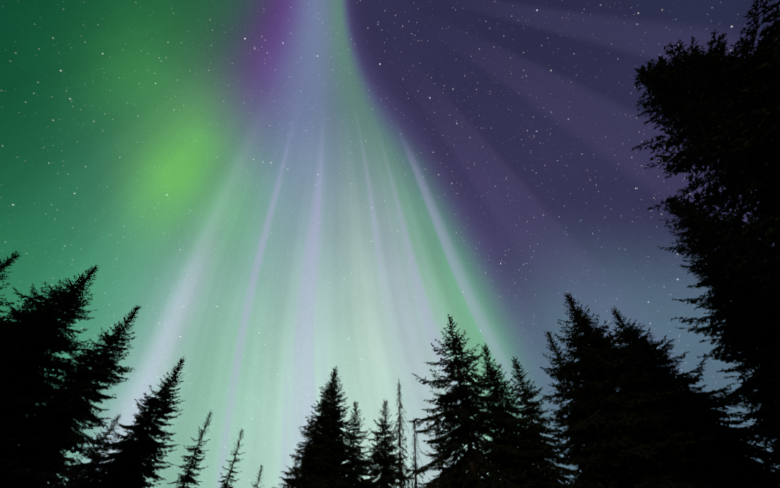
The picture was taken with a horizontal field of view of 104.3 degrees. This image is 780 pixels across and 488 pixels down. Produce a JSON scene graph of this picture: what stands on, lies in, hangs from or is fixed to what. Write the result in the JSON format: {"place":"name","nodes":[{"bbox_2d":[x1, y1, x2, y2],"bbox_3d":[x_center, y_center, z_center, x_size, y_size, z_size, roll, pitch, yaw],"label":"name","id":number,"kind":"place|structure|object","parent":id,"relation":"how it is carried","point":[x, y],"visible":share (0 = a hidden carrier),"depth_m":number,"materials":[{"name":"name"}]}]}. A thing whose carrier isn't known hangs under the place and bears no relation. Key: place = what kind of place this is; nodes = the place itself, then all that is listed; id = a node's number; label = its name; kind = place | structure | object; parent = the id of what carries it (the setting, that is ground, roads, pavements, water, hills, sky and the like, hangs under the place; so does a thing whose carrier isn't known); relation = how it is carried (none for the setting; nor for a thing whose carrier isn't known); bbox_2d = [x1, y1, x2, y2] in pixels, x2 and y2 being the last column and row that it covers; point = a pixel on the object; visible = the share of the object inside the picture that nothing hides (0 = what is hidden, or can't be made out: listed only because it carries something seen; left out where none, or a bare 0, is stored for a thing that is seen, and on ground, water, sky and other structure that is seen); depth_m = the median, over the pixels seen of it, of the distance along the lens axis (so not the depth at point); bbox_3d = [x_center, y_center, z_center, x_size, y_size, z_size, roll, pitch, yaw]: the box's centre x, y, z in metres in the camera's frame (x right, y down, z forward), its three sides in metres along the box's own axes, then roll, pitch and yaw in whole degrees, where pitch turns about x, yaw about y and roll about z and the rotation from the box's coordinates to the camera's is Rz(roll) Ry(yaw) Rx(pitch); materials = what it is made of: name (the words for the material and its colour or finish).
{"place":"outdoors","nodes":[
{"label":"outdoors","id":0,"kind":"place"},
{"bbox_2d":[0,0,779,487],"label":"sky","id":1,"kind":"structure","parent":0,"point":[285,193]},
{"bbox_3d":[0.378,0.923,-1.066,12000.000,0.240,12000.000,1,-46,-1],"label":"ground","id":2,"kind":"structure","parent":0,"visible":0},
{"bbox_2d":[0,251,21,313],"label":"spruce","id":3,"kind":"object","parent":2,"relation":"on","point":[8,262],"visible":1,"depth_m":21.67,"materials":[{"name":"black plant"}]},
{"bbox_2d":[0,265,98,465],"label":"spruce","id":4,"kind":"object","parent":2,"relation":"on","point":[30,339],"visible":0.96,"depth_m":18.55,"materials":[{"name":"black plant"}]},
{"bbox_2d":[0,304,140,487],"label":"spruce","id":5,"kind":"object","parent":2,"relation":"on","point":[48,446],"visible":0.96,"depth_m":17.94,"materials":[{"name":"black plant"}]},
{"bbox_2d":[59,414,120,487],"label":"spruce","id":6,"kind":"object","parent":2,"relation":"on","point":[97,448],"visible":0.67,"depth_m":27.59,"materials":[{"name":"black plant"}]},
{"bbox_2d":[72,356,185,487],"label":"spruce","id":7,"kind":"object","parent":2,"relation":"on","point":[126,467],"visible":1,"depth_m":22.72,"materials":[{"name":"black plant"}]},
{"bbox_2d":[167,411,212,487],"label":"spruce","id":8,"kind":"object","parent":2,"relation":"on","point":[187,478],"visible":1,"depth_m":26.88,"materials":[{"name":"black plant"}]},
{"bbox_2d":[218,429,244,487],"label":"spruce","id":9,"kind":"object","parent":2,"relation":"on","point":[226,484],"visible":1,"depth_m":28.18,"materials":[{"name":"black plant"}]},
{"bbox_2d":[251,465,263,487],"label":"spruce","id":10,"kind":"object","parent":2,"relation":"on","point":[258,479],"visible":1,"depth_m":32.48,"materials":[{"name":"black plant"}]},
{"bbox_2d":[273,449,300,487],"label":"spruce","id":11,"kind":"object","parent":2,"relation":"on","point":[292,470],"visible":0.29,"depth_m":30.67,"materials":[{"name":"black plant"}]},
{"bbox_2d":[278,366,364,487],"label":"spruce","id":12,"kind":"object","parent":2,"relation":"on","point":[324,449],"visible":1,"depth_m":22.30,"materials":[{"name":"black plant"}]},
{"bbox_2d":[340,402,379,487],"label":"spruce","id":13,"kind":"object","parent":2,"relation":"on","point":[354,461],"visible":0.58,"depth_m":24.82,"materials":[{"name":"black plant"}]},
{"bbox_2d":[354,399,413,487],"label":"spruce","id":14,"kind":"object","parent":2,"relation":"on","point":[385,460],"visible":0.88,"depth_m":24.11,"materials":[{"name":"black plant"}]},
{"bbox_2d":[387,379,412,487],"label":"snag","id":15,"kind":"object","parent":2,"relation":"on","point":[401,478],"visible":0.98,"depth_m":22.70,"materials":[{"name":"brown wood"}]},
{"bbox_2d":[409,418,425,487],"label":"snag","id":16,"kind":"object","parent":2,"relation":"on","point":[414,465],"visible":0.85,"depth_m":25.47,"materials":[{"name":"brown wood"}]},
{"bbox_2d":[414,418,450,487],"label":"spruce","id":17,"kind":"object","parent":2,"relation":"on","point":[436,468],"visible":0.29,"depth_m":25.17,"materials":[{"name":"black plant"}]},
{"bbox_2d":[399,314,553,487],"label":"spruce","id":18,"kind":"object","parent":2,"relation":"on","point":[466,409],"visible":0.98,"depth_m":17.54,"materials":[{"name":"black plant"}]},
{"bbox_2d":[470,343,572,487],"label":"spruce","id":19,"kind":"object","parent":2,"relation":"on","point":[519,470],"visible":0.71,"depth_m":17.02,"materials":[{"name":"black plant"}]},
{"bbox_2d":[506,357,595,487],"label":"spruce","id":20,"kind":"object","parent":2,"relation":"on","point":[527,394],"visible":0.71,"depth_m":17.70,"materials":[{"name":"black plant"}]},
{"bbox_2d":[538,329,663,487],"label":"spruce","id":21,"kind":"object","parent":2,"relation":"on","point":[589,446],"visible":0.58,"depth_m":17.07,"materials":[{"name":"black plant"}]},
{"bbox_2d":[546,292,772,487],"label":"spruce","id":22,"kind":"object","parent":2,"relation":"on","point":[656,438],"visible":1,"depth_m":15.39,"materials":[{"name":"black plant"}]},
{"bbox_2d":[610,306,779,487],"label":"spruce","id":23,"kind":"object","parent":2,"relation":"on","point":[747,451],"visible":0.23,"depth_m":17.67,"materials":[{"name":"black plant"}]},
{"bbox_2d":[632,0,779,284],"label":"spruce","id":24,"kind":"object","parent":2,"relation":"on","point":[721,107],"visible":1,"depth_m":10.46,"materials":[{"name":"black plant"}]},
{"bbox_2d":[657,197,779,481],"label":"spruce","id":25,"kind":"object","parent":2,"relation":"on","point":[751,313],"visible":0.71,"depth_m":14.84,"materials":[{"name":"black plant"}]},
{"bbox_2d":[698,269,779,471],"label":"spruce","id":26,"kind":"object","parent":2,"relation":"on","point":[755,414],"visible":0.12,"depth_m":16.64,"materials":[{"name":"black plant"}]},
{"bbox_2d":[740,369,779,471],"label":"spruce","id":27,"kind":"object","parent":2,"relation":"on","point":[773,446],"visible":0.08,"depth_m":23.06,"materials":[{"name":"black plant"}]}
]}

